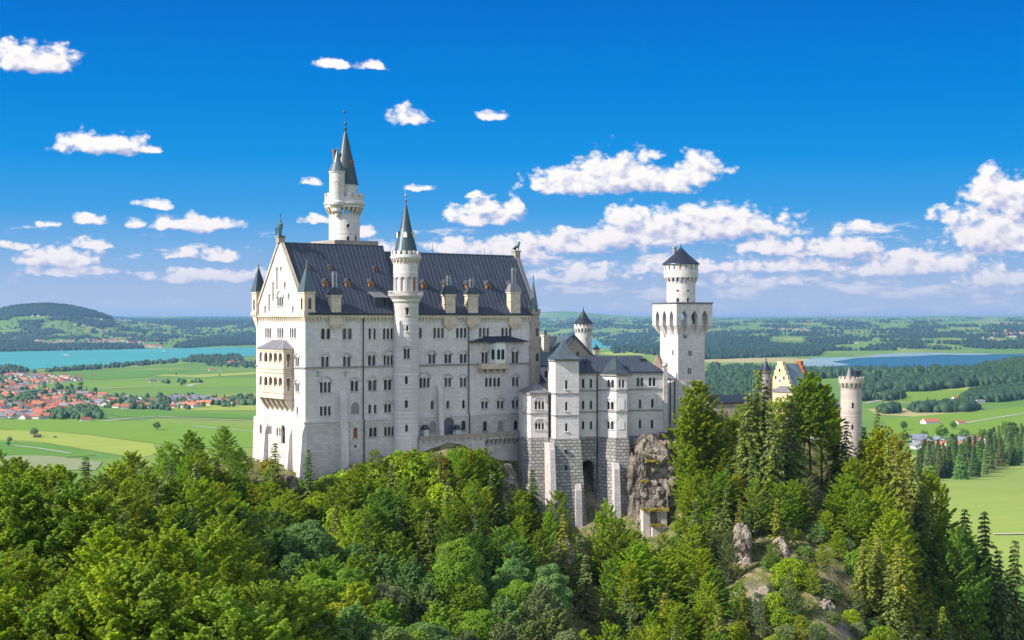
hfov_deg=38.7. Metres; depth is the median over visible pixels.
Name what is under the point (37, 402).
house
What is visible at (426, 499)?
young tree
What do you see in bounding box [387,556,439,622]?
broadleaf tree
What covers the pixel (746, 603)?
shrub
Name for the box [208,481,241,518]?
beech tree
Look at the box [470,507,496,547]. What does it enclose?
young tree
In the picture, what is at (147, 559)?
beech tree
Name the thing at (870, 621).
shrub
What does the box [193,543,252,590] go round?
broadleaf tree
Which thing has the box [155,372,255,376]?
field
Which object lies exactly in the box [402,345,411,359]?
window
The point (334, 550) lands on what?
beech tree
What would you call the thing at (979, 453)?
spruce tree
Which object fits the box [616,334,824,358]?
wood
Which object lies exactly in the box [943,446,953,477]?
spruce tree
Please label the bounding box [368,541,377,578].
fir tree
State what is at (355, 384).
window
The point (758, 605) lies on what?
young tree
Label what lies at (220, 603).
beech tree
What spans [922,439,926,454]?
spruce tree
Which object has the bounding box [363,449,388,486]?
young tree
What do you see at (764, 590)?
rock outcrop
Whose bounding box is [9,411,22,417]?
house
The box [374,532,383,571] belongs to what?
fir tree
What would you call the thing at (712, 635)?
beech tree
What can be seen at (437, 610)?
broadleaf tree
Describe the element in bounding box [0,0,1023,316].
sky
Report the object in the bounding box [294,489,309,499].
shrub
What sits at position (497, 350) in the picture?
bay window
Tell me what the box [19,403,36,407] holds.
house
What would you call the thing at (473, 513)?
fir tree
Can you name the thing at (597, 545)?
young tree
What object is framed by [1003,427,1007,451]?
spruce tree
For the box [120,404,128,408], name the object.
house
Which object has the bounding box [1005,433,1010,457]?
spruce tree
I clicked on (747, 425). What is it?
fir tree
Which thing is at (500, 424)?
window
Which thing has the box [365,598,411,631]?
broadleaf tree
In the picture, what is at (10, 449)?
field
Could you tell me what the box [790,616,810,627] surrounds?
shrub
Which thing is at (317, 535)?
broadleaf tree
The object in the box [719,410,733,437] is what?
fir tree
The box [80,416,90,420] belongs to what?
house
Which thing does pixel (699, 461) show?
beech tree
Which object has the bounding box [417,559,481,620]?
broadleaf tree
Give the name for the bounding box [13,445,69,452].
track
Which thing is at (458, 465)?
shrub
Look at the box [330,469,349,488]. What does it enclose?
shrub
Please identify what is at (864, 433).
fir tree
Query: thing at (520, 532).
young tree
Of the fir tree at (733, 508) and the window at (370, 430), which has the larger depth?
the window at (370, 430)
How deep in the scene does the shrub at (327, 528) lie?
302.20 m
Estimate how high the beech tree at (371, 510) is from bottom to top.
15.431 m
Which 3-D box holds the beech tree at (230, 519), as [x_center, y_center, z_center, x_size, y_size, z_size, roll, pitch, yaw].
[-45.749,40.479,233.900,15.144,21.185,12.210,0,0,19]
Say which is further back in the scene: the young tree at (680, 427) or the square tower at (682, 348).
the square tower at (682, 348)
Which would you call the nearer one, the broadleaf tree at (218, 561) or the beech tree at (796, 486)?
the broadleaf tree at (218, 561)
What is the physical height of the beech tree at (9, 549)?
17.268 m
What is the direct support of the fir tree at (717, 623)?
on the hillside
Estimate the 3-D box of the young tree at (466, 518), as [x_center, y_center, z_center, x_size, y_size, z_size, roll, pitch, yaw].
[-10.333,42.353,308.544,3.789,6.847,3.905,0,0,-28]
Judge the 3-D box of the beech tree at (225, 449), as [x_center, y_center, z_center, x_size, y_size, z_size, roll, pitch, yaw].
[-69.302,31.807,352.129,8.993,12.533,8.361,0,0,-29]
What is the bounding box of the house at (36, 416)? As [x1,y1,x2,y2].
[30,413,43,418]
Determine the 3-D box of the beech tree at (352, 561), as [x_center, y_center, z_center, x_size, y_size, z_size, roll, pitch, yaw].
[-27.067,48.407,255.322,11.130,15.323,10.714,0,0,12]
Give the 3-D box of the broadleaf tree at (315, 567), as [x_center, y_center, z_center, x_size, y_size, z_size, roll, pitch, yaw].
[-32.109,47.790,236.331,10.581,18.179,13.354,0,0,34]
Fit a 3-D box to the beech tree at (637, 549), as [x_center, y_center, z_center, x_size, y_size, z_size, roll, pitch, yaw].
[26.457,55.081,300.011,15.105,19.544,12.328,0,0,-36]
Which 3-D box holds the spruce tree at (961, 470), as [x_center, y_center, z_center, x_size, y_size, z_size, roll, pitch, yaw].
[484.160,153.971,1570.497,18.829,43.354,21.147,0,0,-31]
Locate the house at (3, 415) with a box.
[0,412,7,418]
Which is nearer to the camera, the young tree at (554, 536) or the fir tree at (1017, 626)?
the young tree at (554, 536)
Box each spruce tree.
[914,458,920,480]
[915,449,920,472]
[918,448,923,474]
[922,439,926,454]
[922,444,936,478]
[932,445,936,463]
[935,444,944,478]
[942,445,946,456]
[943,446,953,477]
[951,441,956,470]
[951,443,970,479]
[954,434,958,450]
[962,440,969,464]
[966,437,971,460]
[967,447,981,476]
[968,446,980,476]
[972,435,976,447]
[976,440,983,472]
[980,433,985,451]
[981,451,988,474]
[983,439,995,470]
[987,431,993,453]
[990,444,995,464]
[992,433,995,451]
[993,439,997,461]
[995,439,1006,466]
[996,425,1000,440]
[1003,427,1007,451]
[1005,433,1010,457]
[1008,445,1016,465]
[1010,425,1014,440]
[1014,435,1023,462]
[1014,438,1020,465]
[1019,434,1022,449]
[1020,426,1023,440]
[1021,434,1023,457]
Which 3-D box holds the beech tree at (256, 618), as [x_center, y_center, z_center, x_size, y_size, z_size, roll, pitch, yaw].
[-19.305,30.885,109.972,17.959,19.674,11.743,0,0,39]
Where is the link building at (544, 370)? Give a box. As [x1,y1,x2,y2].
[540,352,551,389]
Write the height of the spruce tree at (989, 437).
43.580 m
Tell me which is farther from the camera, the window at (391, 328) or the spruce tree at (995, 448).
the spruce tree at (995, 448)
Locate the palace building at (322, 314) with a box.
[250,236,540,479]
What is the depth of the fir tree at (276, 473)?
311.64 m
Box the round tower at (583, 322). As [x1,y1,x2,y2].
[573,307,592,351]
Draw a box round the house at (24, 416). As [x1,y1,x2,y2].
[18,414,29,418]
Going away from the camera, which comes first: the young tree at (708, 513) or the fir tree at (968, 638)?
the young tree at (708, 513)
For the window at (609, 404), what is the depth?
355.14 m
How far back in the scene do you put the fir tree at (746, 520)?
320.57 m
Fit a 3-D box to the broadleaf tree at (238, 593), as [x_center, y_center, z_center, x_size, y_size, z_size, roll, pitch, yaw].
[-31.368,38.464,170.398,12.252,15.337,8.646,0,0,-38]
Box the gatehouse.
[770,361,839,444]
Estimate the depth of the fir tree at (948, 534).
354.27 m
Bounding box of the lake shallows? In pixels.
[803,353,989,366]
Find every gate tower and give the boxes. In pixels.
[761,358,771,410]
[839,367,863,458]
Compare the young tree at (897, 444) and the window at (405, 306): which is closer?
the window at (405, 306)
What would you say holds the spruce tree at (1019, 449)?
on the field at (997, 495)
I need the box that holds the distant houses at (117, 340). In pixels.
[17,315,1023,372]
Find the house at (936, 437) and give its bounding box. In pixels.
[932,435,944,440]
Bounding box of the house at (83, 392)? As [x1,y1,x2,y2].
[76,390,89,393]
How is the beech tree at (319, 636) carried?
on the hillside
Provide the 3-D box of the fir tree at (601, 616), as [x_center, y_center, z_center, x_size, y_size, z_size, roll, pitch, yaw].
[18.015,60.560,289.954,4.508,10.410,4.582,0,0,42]
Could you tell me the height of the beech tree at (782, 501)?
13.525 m
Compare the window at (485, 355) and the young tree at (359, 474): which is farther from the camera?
the window at (485, 355)
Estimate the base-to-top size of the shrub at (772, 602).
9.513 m
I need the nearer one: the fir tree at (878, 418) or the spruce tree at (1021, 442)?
the fir tree at (878, 418)
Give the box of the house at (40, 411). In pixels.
[31,410,43,412]
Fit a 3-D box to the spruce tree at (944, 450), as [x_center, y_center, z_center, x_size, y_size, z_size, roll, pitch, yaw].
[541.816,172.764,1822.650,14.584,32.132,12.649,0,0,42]
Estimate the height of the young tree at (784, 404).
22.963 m
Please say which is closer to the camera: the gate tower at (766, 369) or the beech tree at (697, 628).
the beech tree at (697, 628)
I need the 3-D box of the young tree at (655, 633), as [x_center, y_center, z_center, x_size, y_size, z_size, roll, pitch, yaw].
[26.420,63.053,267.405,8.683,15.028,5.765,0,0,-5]
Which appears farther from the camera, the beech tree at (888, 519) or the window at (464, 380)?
the window at (464, 380)
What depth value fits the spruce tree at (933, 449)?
1750.04 m
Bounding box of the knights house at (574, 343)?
[539,331,593,356]
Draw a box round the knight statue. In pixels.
[275,213,283,236]
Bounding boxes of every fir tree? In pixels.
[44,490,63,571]
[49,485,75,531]
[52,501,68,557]
[76,457,94,490]
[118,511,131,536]
[151,493,166,522]
[164,459,177,513]
[188,503,202,532]
[191,463,201,483]
[213,456,222,481]
[262,473,267,490]
[266,443,286,495]
[297,449,317,501]
[329,504,346,561]
[361,520,371,558]
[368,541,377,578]
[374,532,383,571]
[384,463,399,516]
[394,507,405,554]
[410,542,426,589]
[420,511,436,571]
[434,455,446,499]
[437,478,455,542]
[466,502,483,546]
[472,520,483,559]
[485,471,500,524]
[497,494,515,540]
[518,470,548,548]
[535,547,546,579]
[554,514,574,587]
[566,533,596,606]
[572,555,597,619]
[592,598,610,639]
[614,583,633,636]
[622,603,638,639]
[637,571,660,631]
[657,593,669,633]
[671,625,681,639]
[686,574,696,617]
[687,500,701,541]
[695,521,711,565]
[703,621,710,639]
[708,507,724,561]
[711,487,733,535]
[712,604,725,639]
[717,403,727,421]
[717,514,731,545]
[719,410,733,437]
[724,464,732,506]
[726,484,738,520]
[730,393,769,499]
[732,412,745,470]
[732,499,745,531]
[734,369,784,503]
[735,593,750,629]
[737,450,766,520]
[742,509,754,551]
[754,385,784,481]
[756,411,787,517]
[763,449,777,520]
[766,499,787,549]
[777,402,815,508]
[785,452,804,519]
[793,424,810,494]
[818,417,843,485]
[834,421,855,483]
[835,443,849,485]
[846,538,884,611]
[855,427,871,491]
[865,533,900,621]
[871,409,883,471]
[876,443,905,550]
[876,565,901,639]
[879,543,926,639]
[886,450,932,572]
[899,621,912,639]
[904,463,942,587]
[906,560,923,618]
[911,483,942,594]
[911,608,926,639]
[913,633,921,639]
[918,576,941,639]
[925,508,967,608]
[932,607,949,639]
[935,594,956,639]
[942,575,967,639]
[945,625,952,639]
[954,509,979,618]
[960,610,975,639]
[962,511,1010,638]
[982,550,1019,639]
[1002,540,1023,639]
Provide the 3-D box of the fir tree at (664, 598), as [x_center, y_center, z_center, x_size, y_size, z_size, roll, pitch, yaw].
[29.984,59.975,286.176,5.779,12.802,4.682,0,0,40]
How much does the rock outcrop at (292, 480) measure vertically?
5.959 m
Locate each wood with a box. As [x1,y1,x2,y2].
[0,302,130,319]
[0,314,255,341]
[0,316,250,343]
[0,332,255,351]
[0,353,255,374]
[0,374,255,419]
[126,316,255,327]
[539,317,1023,352]
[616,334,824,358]
[705,361,1023,407]
[862,380,1023,413]
[969,356,1023,378]
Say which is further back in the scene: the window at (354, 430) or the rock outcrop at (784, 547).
the window at (354, 430)
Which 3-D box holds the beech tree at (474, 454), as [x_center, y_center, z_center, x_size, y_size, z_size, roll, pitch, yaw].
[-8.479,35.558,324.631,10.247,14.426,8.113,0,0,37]
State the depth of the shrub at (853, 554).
315.68 m
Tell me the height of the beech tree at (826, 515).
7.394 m
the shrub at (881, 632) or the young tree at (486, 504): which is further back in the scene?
the young tree at (486, 504)
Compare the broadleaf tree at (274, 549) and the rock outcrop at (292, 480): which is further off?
the rock outcrop at (292, 480)
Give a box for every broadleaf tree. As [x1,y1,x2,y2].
[0,507,68,596]
[15,522,63,593]
[16,518,79,605]
[39,472,69,495]
[42,464,88,495]
[100,523,131,534]
[120,527,170,589]
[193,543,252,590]
[227,584,255,608]
[241,559,267,577]
[263,528,304,582]
[269,552,307,587]
[274,519,336,576]
[284,573,342,603]
[290,559,334,591]
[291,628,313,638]
[301,615,352,639]
[310,609,347,639]
[314,585,349,628]
[325,602,356,637]
[326,568,377,620]
[336,601,376,639]
[337,541,380,582]
[338,582,390,621]
[349,621,414,639]
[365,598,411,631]
[367,552,406,595]
[368,531,426,595]
[368,582,412,626]
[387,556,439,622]
[401,629,428,639]
[404,578,448,625]
[407,622,455,639]
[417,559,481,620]
[421,600,463,638]
[426,538,485,587]
[441,577,489,636]
[451,609,511,639]
[455,629,478,639]
[472,560,498,610]
[477,596,529,633]
[489,620,527,639]
[491,558,536,605]
[493,540,536,590]
[493,579,540,622]
[517,620,549,639]
[518,581,572,639]
[528,563,573,630]
[537,607,579,639]
[555,630,580,639]
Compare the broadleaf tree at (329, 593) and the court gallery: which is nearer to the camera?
the broadleaf tree at (329, 593)
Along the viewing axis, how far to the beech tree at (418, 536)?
295.22 m
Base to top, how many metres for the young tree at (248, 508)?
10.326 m
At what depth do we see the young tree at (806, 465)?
357.93 m
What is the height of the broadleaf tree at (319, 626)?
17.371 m
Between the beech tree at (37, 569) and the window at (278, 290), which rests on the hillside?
the beech tree at (37, 569)
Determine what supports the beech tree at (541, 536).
on the hillside
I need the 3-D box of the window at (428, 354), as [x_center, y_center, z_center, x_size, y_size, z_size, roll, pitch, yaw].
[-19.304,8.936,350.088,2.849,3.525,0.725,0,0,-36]
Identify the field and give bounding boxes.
[0,419,252,447]
[0,430,156,456]
[0,442,92,456]
[0,455,101,469]
[72,370,190,379]
[82,378,255,389]
[110,411,255,418]
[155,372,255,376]
[171,404,255,409]
[599,351,645,355]
[643,356,655,362]
[705,358,808,362]
[864,402,910,407]
[868,408,960,416]
[871,389,967,400]
[883,406,1023,435]
[897,453,1023,574]
[932,387,974,390]
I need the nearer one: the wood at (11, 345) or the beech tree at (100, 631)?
the beech tree at (100, 631)
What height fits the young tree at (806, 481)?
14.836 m
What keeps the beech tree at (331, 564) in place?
on the hillside
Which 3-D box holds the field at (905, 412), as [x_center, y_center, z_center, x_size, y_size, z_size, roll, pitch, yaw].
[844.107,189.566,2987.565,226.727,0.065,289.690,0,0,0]
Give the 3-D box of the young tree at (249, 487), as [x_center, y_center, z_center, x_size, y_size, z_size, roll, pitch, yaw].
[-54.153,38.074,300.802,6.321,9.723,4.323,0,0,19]
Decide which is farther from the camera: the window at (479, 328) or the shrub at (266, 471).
the window at (479, 328)
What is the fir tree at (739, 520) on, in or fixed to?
on the hillside
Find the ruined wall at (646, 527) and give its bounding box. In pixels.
[640,509,668,536]
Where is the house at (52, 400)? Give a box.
[44,399,59,402]
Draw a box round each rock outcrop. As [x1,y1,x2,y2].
[278,475,298,491]
[486,463,519,525]
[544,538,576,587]
[626,452,649,517]
[632,477,669,519]
[633,432,678,508]
[635,501,668,529]
[733,523,751,564]
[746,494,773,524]
[750,585,768,610]
[772,536,790,567]
[820,599,834,613]
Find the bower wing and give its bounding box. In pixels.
[518,339,667,527]
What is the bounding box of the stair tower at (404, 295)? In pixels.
[388,190,423,452]
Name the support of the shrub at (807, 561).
on the hillside
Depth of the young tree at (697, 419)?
350.30 m
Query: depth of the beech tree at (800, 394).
361.89 m
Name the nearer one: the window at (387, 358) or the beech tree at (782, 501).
the beech tree at (782, 501)
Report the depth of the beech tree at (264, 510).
275.90 m
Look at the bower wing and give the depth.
354.31 m
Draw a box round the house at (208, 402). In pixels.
[196,400,211,404]
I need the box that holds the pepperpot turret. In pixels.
[593,345,599,355]
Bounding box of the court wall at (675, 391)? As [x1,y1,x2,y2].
[668,373,700,430]
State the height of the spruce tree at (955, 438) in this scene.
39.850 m
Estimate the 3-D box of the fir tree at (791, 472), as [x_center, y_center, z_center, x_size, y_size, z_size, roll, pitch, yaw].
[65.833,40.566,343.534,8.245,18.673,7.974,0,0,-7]
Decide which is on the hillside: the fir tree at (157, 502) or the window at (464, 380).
the fir tree at (157, 502)
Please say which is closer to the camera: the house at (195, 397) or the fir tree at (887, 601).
the fir tree at (887, 601)
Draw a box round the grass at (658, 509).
[639,459,669,526]
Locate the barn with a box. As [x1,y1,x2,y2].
[33,434,40,437]
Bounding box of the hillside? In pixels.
[137,414,955,639]
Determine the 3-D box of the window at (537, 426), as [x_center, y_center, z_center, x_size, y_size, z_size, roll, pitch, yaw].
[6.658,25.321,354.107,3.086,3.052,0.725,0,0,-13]
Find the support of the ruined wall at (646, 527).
on the hillside
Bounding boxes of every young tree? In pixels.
[175,455,194,488]
[180,463,209,487]
[230,460,248,490]
[240,481,256,512]
[241,502,253,532]
[244,457,254,474]
[316,496,331,528]
[320,485,341,524]
[348,469,366,497]
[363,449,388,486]
[390,482,411,523]
[413,477,430,498]
[414,497,436,533]
[424,518,459,567]
[428,530,454,568]
[439,494,464,528]
[443,444,477,490]
[458,504,469,527]
[459,479,486,521]
[462,494,481,527]
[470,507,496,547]
[473,447,498,496]
[476,486,499,521]
[485,457,510,515]
[506,500,535,539]
[508,515,531,554]
[536,508,567,561]
[542,490,575,545]
[582,509,618,587]
[589,498,626,582]
[594,619,625,639]
[595,555,624,622]
[598,514,637,587]
[615,561,646,621]
[624,626,643,639]
[635,608,665,636]
[642,622,668,639]
[644,578,674,624]
[648,531,672,556]
[662,393,717,479]
[667,454,696,497]
[670,413,709,492]
[673,474,690,510]
[674,487,693,520]
[683,606,714,639]
[693,577,722,631]
[696,573,725,614]
[698,509,718,536]
[715,529,744,584]
[726,579,749,619]
[729,619,751,639]
[742,475,775,535]
[746,592,769,630]
[751,397,788,453]
[754,619,770,638]
[762,541,784,572]
[768,396,802,454]
[773,627,793,639]
[778,521,796,546]
[779,574,801,613]
[783,495,801,527]
[790,614,809,639]
[794,593,810,612]
[796,556,808,569]
[798,475,822,528]
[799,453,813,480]
[802,563,821,595]
[808,626,823,639]
[814,427,845,478]
[814,543,830,567]
[845,589,867,617]
[849,566,858,591]
[865,426,920,503]
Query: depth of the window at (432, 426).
349.72 m
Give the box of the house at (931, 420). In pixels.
[920,417,940,423]
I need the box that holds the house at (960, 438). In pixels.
[958,436,966,440]
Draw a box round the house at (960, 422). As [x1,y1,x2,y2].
[955,420,965,423]
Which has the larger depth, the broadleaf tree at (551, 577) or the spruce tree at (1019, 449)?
the spruce tree at (1019, 449)
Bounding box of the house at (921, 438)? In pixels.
[914,435,932,441]
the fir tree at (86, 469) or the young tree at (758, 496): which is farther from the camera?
the young tree at (758, 496)
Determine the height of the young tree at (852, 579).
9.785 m
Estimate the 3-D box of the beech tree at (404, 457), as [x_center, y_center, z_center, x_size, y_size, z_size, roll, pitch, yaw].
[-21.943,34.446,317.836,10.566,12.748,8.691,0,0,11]
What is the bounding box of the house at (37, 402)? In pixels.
[31,401,44,405]
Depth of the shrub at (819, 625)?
278.99 m
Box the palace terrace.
[418,425,519,460]
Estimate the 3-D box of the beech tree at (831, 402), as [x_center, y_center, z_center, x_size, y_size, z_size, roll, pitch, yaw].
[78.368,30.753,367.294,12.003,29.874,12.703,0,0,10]
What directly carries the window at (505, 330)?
in the palace building at (322, 314)
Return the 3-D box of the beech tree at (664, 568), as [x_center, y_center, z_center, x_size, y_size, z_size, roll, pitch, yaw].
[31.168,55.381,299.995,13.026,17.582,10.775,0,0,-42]
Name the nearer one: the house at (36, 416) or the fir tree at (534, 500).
the fir tree at (534, 500)
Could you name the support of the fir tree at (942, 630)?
on the hillside
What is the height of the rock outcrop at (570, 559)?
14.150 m
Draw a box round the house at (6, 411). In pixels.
[4,410,16,412]
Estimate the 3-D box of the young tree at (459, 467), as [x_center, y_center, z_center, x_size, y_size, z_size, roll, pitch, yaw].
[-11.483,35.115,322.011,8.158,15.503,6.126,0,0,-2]
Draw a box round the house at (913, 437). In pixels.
[910,433,927,441]
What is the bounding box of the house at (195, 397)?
[191,395,209,399]
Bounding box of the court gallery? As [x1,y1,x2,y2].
[704,395,749,416]
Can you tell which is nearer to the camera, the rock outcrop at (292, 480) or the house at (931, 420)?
the rock outcrop at (292, 480)
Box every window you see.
[276,290,283,306]
[318,376,332,393]
[319,406,331,416]
[320,328,331,339]
[320,352,330,366]
[342,328,352,339]
[342,352,352,365]
[349,377,359,391]
[350,403,360,414]
[353,428,358,438]
[367,351,377,365]
[367,376,378,391]
[369,428,377,437]
[382,328,393,339]
[382,349,393,365]
[383,375,393,390]
[383,400,392,412]
[384,427,393,436]
[400,276,404,290]
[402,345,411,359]
[404,306,410,315]
[407,277,411,290]
[419,371,431,388]
[427,350,436,364]
[429,421,436,432]
[433,328,444,338]
[443,350,452,363]
[443,374,452,387]
[455,328,467,338]
[458,350,467,363]
[459,374,467,387]
[461,421,466,430]
[478,328,487,337]
[480,348,489,362]
[480,397,489,409]
[482,421,488,431]
[484,378,491,387]
[489,342,505,363]
[493,378,499,387]
[496,397,505,409]
[497,420,504,430]
[501,328,510,335]
[511,347,519,362]
[511,373,520,386]
[511,396,518,408]
[533,396,545,409]
[533,418,545,430]
[605,397,614,410]
[605,417,614,429]
[606,380,614,388]
[618,380,624,388]
[636,378,643,386]
[648,378,656,386]
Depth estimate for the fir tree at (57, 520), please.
149.42 m
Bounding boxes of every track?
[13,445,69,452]
[160,416,253,420]
[966,413,1023,422]
[993,533,1023,533]
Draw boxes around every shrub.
[257,457,279,474]
[257,475,278,486]
[261,468,278,477]
[276,480,290,490]
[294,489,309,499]
[298,479,305,489]
[299,498,324,523]
[302,490,327,522]
[308,477,334,498]
[311,474,341,498]
[319,505,353,535]
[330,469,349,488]
[338,480,374,501]
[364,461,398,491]
[367,488,384,503]
[375,452,403,481]
[385,450,407,473]
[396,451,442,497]
[420,451,434,458]
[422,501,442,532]
[425,483,461,517]
[435,456,448,468]
[439,469,452,476]
[444,477,456,490]
[445,449,460,463]
[448,458,471,470]
[451,480,485,516]
[670,519,688,534]
[715,541,733,562]
[718,565,736,585]
[722,622,750,639]
[739,598,751,609]
[743,515,764,533]
[759,591,790,624]
[760,553,779,571]
[763,633,786,639]
[764,582,778,592]
[766,606,793,627]
[769,558,811,591]
[773,623,798,639]
[775,570,800,590]
[783,527,802,538]
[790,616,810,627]
[794,545,817,560]
[796,555,814,567]
[806,622,829,639]
[807,521,830,539]
[807,532,823,543]
[810,579,842,601]
[823,611,843,625]
[835,538,856,552]
[840,609,862,624]
[843,546,875,578]
[847,622,867,637]
[863,617,881,631]
[863,625,899,639]
[863,636,878,639]
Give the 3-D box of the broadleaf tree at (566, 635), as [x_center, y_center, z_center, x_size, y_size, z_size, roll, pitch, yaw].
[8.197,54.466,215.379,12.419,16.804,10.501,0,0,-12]
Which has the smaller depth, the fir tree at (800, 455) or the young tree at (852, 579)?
the young tree at (852, 579)
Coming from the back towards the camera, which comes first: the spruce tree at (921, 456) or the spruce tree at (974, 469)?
the spruce tree at (921, 456)
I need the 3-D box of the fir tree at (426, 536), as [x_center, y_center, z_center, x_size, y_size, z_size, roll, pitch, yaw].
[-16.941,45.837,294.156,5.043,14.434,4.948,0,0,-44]
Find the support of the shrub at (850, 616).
on the hillside
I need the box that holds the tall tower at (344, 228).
[311,109,377,244]
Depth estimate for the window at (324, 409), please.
333.30 m
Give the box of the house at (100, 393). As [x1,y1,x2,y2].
[97,392,107,395]
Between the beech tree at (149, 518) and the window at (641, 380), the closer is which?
the beech tree at (149, 518)
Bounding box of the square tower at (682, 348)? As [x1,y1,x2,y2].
[651,245,713,395]
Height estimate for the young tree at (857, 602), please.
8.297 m
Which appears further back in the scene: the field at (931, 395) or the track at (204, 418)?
the field at (931, 395)
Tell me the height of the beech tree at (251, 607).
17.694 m
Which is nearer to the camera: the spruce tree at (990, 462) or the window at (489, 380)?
the window at (489, 380)
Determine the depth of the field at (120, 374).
5151.85 m
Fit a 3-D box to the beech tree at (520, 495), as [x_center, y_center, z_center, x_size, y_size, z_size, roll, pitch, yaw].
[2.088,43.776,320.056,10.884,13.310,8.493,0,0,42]
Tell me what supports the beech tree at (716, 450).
on the hillside
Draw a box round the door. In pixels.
[444,418,452,434]
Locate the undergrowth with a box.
[129,410,955,639]
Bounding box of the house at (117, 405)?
[111,403,120,407]
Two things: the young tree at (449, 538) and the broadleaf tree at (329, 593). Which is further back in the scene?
the young tree at (449, 538)
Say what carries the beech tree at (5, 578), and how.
on the hillside
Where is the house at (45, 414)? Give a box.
[36,412,50,417]
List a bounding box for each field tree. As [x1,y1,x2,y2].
[29,427,39,433]
[153,422,160,429]
[899,430,910,439]
[900,421,907,429]
[921,466,939,476]
[934,425,948,436]
[949,421,956,428]
[957,429,969,436]
[977,429,986,436]
[999,421,1016,434]
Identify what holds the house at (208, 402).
on the ground at (868, 417)
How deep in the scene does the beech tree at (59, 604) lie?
109.03 m
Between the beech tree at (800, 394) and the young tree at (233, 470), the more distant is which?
the beech tree at (800, 394)
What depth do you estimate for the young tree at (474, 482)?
309.51 m
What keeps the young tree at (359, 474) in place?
on the hillside
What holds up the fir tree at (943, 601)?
on the hillside
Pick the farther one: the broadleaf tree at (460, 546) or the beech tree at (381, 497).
the beech tree at (381, 497)
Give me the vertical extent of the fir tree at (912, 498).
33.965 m
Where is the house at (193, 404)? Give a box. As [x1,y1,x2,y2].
[181,401,198,406]
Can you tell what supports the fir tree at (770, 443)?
on the hillside
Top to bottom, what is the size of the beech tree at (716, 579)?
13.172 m
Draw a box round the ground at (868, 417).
[0,311,1023,615]
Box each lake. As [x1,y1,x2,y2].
[0,339,632,369]
[833,354,1023,367]
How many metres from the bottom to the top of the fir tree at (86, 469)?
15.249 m
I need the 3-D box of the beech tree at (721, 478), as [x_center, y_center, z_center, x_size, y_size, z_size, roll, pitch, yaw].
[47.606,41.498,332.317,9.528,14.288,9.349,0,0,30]
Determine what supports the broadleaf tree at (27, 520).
on the hillside
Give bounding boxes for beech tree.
[0,449,20,483]
[0,456,44,492]
[0,475,23,546]
[0,477,63,591]
[0,479,57,596]
[0,495,35,564]
[0,506,65,586]
[0,544,81,619]
[0,559,26,610]
[0,586,60,639]
[0,592,90,639]
[0,603,25,639]
[0,610,25,639]
[1,496,47,591]
[9,463,53,502]
[11,591,98,639]
[21,480,107,603]
[28,495,143,595]
[35,558,177,639]
[41,483,142,587]
[45,621,89,639]
[46,571,109,613]
[52,524,146,589]
[68,595,170,639]
[76,558,218,639]
[82,473,143,521]
[90,460,145,523]
[96,549,172,616]
[102,486,161,528]
[109,450,159,499]
[126,528,239,616]
[130,467,187,528]
[132,510,166,535]
[135,607,196,639]
[146,551,203,588]
[149,522,194,547]
[150,440,182,480]
[153,501,202,539]
[154,474,200,523]
[154,609,231,639]
[161,581,255,639]
[164,571,217,624]
[166,476,237,536]
[167,512,205,544]
[173,429,209,471]
[177,540,248,608]
[178,521,257,597]
[179,478,219,512]
[183,449,219,483]
[195,464,222,486]
[197,506,275,575]
[199,503,216,527]
[205,600,298,639]
[206,425,240,465]
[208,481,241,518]
[212,536,256,580]
[212,547,258,599]
[216,470,243,494]
[216,498,273,562]
[220,490,254,517]
[220,575,257,603]
[221,449,251,478]
[221,482,244,501]
[226,502,272,560]
[226,614,311,639]
[233,448,246,458]
[233,473,258,500]
[233,535,282,580]
[240,599,305,639]
[245,484,272,519]
[245,579,320,639]
[251,492,281,525]
[251,505,280,544]
[254,574,297,612]
[258,481,289,510]
[258,509,294,577]
[263,490,307,541]
[273,575,337,639]
[280,487,310,523]
[282,617,307,639]
[294,623,332,639]
[307,508,329,529]
[312,553,352,591]
[316,539,347,579]
[325,472,369,522]
[329,509,378,577]
[342,552,377,600]
[344,492,367,519]
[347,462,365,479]
[349,502,391,558]
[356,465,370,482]
[357,487,408,532]
[366,477,389,505]
[368,512,401,555]
[392,477,422,506]
[394,449,435,492]
[397,496,438,543]
[400,498,426,536]
[401,447,431,492]
[407,521,436,560]
[433,504,468,550]
[452,447,497,497]
[459,529,498,583]
[483,525,526,578]
[494,535,543,593]
[497,490,542,536]
[526,528,562,573]
[570,628,592,639]
[588,552,611,580]
[607,540,663,623]
[612,529,637,558]
[622,529,649,566]
[638,626,670,639]
[641,547,693,614]
[657,599,684,636]
[660,603,698,639]
[665,560,700,613]
[667,380,721,449]
[668,532,688,557]
[672,474,714,527]
[674,523,715,570]
[675,447,716,494]
[682,611,708,639]
[685,480,737,535]
[687,548,721,587]
[689,569,734,623]
[693,413,739,474]
[697,467,715,495]
[699,470,741,517]
[702,629,729,639]
[706,451,735,487]
[714,434,733,464]
[721,475,753,516]
[727,418,739,436]
[728,403,754,427]
[759,482,804,533]
[774,478,818,527]
[778,379,827,470]
[782,371,838,476]
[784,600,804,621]
[806,383,845,487]
[810,510,838,538]
[822,473,866,532]
[823,457,887,525]
[826,530,849,559]
[837,489,882,548]
[847,424,908,505]
[853,484,908,556]
[860,507,924,592]
[881,568,933,632]
[912,471,972,585]
[925,524,994,639]
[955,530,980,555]
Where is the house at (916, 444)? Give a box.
[909,440,922,448]

